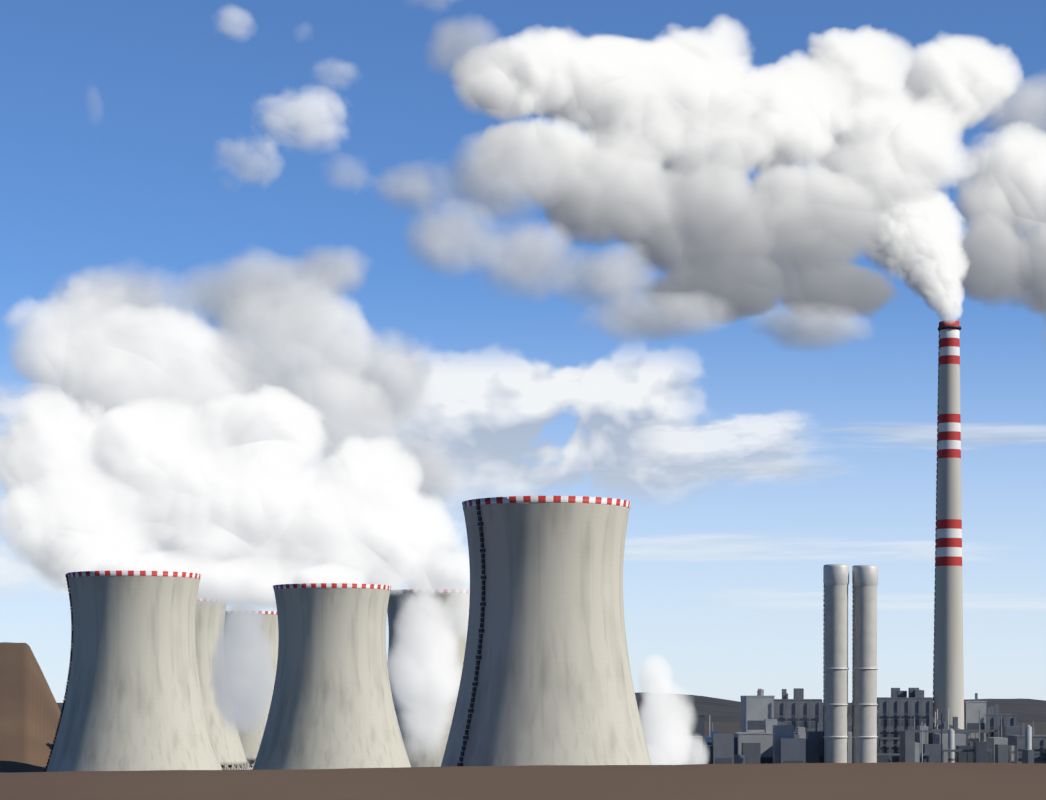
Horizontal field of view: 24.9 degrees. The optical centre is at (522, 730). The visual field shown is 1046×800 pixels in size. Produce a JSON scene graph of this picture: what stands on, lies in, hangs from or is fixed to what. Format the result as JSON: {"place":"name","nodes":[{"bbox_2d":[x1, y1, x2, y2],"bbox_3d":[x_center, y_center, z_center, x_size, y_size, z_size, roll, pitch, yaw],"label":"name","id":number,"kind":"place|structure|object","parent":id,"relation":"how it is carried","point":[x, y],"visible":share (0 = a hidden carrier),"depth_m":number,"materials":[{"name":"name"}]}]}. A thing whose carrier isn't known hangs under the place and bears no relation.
{"place":"outdoors","nodes":[
{"label":"outdoors","id":0,"kind":"place"},
{"bbox_2d":[0,642,60,770],"bbox_3d":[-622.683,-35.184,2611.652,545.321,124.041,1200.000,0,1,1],"label":"heap","id":1,"kind":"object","parent":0,"point":[30,712],"depth_m":2285.69,"materials":[{"name":"brown soil"}]},
{"bbox_2d":[0,762,1045,799],"bbox_3d":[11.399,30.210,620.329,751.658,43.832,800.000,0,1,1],"label":"ground","id":2,"kind":"structure","parent":0,"point":[903,781],"depth_m":589.25,"materials":[{"name":"brown soil"}]},
{"bbox_2d":[0,703,1045,772],"bbox_3d":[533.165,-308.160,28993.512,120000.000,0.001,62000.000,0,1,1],"label":"hills","id":3,"kind":"structure","parent":0,"point":[656,731],"depth_m":4864.95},
{"bbox_2d":[44,570,221,771],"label":"cooling tower","id":4,"kind":"structure","parent":3,"relation":"on","point":[133,701],"depth_m":1242.87,"materials":[{"name":"concrete"}]},
{"bbox_2d":[195,598,249,769],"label":"cooling tower","id":5,"kind":"structure","parent":3,"relation":"on","point":[209,625],"depth_m":1911.92,"materials":[{"name":"concrete"}]},
{"bbox_2d":[221,611,278,769],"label":"cooling tower","id":6,"kind":"structure","parent":3,"relation":"on","point":[251,638],"depth_m":2071.67,"materials":[{"name":"concrete"}]},
{"bbox_2d":[253,583,410,769],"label":"cooling tower","id":7,"kind":"structure","parent":3,"relation":"on","point":[332,706],"depth_m":1400.74,"materials":[{"name":"concrete"}]},
{"bbox_2d":[387,589,469,766],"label":"cooling tower","id":8,"kind":"structure","parent":3,"relation":"on","point":[428,628],"depth_m":1688.55,"materials":[{"name":"concrete"}]},
{"bbox_2d":[441,496,651,766],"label":"cooling tower","id":9,"kind":"structure","parent":3,"relation":"on","point":[546,677],"depth_m":968.73,"materials":[{"name":"concrete"}]},
{"bbox_2d":[671,736,702,764],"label":"industrial building","id":10,"kind":"structure","parent":3,"relation":"on","point":[691,745],"depth_m":1448.67,"materials":[{"name":"metal"}]},
{"bbox_2d":[673,707,704,736],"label":"industrial building","id":11,"kind":"structure","parent":3,"relation":"on","point":[692,724],"depth_m":1478.44,"materials":[{"name":"metal"}]},
{"bbox_2d":[703,731,736,754],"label":"industrial building","id":12,"kind":"structure","parent":3,"relation":"on","point":[707,739],"depth_m":1468.32,"materials":[{"name":"metal"}]},
{"bbox_2d":[740,689,774,731],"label":"industrial building","id":13,"kind":"structure","parent":3,"relation":"on","point":[757,710],"depth_m":1497.50,"materials":[{"name":"concrete"}]},
{"bbox_2d":[734,719,805,763],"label":"industrial building","id":14,"kind":"structure","parent":3,"relation":"on","point":[764,739],"depth_m":1457.81,"materials":[{"name":"concrete"}]},
{"bbox_2d":[774,688,821,731],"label":"industrial building","id":15,"kind":"structure","parent":3,"relation":"on","point":[798,710],"depth_m":1496.98,"materials":[{"name":"concrete"}]},
{"bbox_2d":[823,564,848,762],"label":"chimney","id":16,"kind":"object","parent":3,"relation":"on","point":[835,664],"visible":0.92,"depth_m":1370.67,"materials":[{"name":"concrete"}]},
{"bbox_2d":[653,708,1033,764],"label":"plant clutter","id":17,"kind":"object","parent":3,"relation":"on","point":[789,746],"visible":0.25,"depth_m":1414.65,"materials":[{"name":"metal"}]},
{"bbox_2d":[822,715,879,752],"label":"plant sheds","id":18,"kind":"object","parent":3,"relation":"on","point":[850,727],"visible":0.1,"depth_m":1516.30,"materials":[{"name":"metal"}]},
{"bbox_2d":[822,709,881,730],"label":"plant conveyor","id":19,"kind":"object","parent":3,"relation":"on","point":[879,711],"visible":0.08,"depth_m":1504.70,"materials":[{"name":"metal"}]},
{"bbox_2d":[852,565,877,762],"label":"chimney","id":20,"kind":"object","parent":3,"relation":"on","point":[864,659],"visible":0.9,"depth_m":1370.37,"materials":[{"name":"concrete"}]},
{"bbox_2d":[877,688,932,761],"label":"industrial building","id":21,"kind":"structure","parent":3,"relation":"on","point":[900,710],"depth_m":1555.67,"materials":[{"name":"concrete"}]},
{"bbox_2d":[929,717,966,745],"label":"plant","id":22,"kind":"object","parent":3,"relation":"on","point":[955,724],"visible":0.17,"depth_m":1549.12,"materials":[{"name":"metal"}]},
{"bbox_2d":[933,320,963,728],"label":"tall chimney","id":23,"kind":"object","parent":3,"relation":"on","point":[948,679],"visible":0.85,"depth_m":1586.21,"materials":[{"name":"concrete"}]},
{"bbox_2d":[948,728,954,762],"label":"storage silo","id":24,"kind":"object","parent":3,"relation":"on","point":[951,743],"visible":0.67,"depth_m":1424.08,"materials":[{"name":"metal"}]},
{"bbox_2d":[933,718,969,736],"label":"plant conveyor","id":25,"kind":"object","parent":3,"relation":"on","point":[938,722],"visible":0.19,"depth_m":1563.52,"materials":[{"name":"metal"}]},
{"bbox_2d":[964,693,986,741],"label":"industrial building","id":26,"kind":"structure","parent":3,"relation":"on","point":[971,714],"depth_m":1594.67,"materials":[{"name":"concrete"}]},
{"bbox_2d":[986,704,1016,741],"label":"industrial building","id":27,"kind":"structure","parent":3,"relation":"on","point":[993,721],"depth_m":1594.43,"materials":[{"name":"concrete"}]},
{"bbox_2d":[1005,723,1045,762],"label":"industrial building","id":28,"kind":"structure","parent":3,"relation":"on","point":[1039,745],"depth_m":1494.56,"materials":[{"name":"concrete"}]},
{"bbox_2d":[1025,725,1031,749],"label":"storage silo","id":29,"kind":"object","parent":3,"relation":"on","point":[1028,736],"visible":0.4,"depth_m":1423.12,"materials":[{"name":"metal"}]},
{"bbox_2d":[0,0,1045,702],"label":"sky","id":30,"kind":"structure","parent":0,"point":[288,288],"materials":[{"name":"blue"}]},
{"bbox_2d":[58,692,1045,721],"bbox_3d":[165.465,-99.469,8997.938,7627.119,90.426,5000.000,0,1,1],"label":"hills","id":31,"kind":"structure","parent":0,"point":[658,707],"depth_m":7747.69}
]}

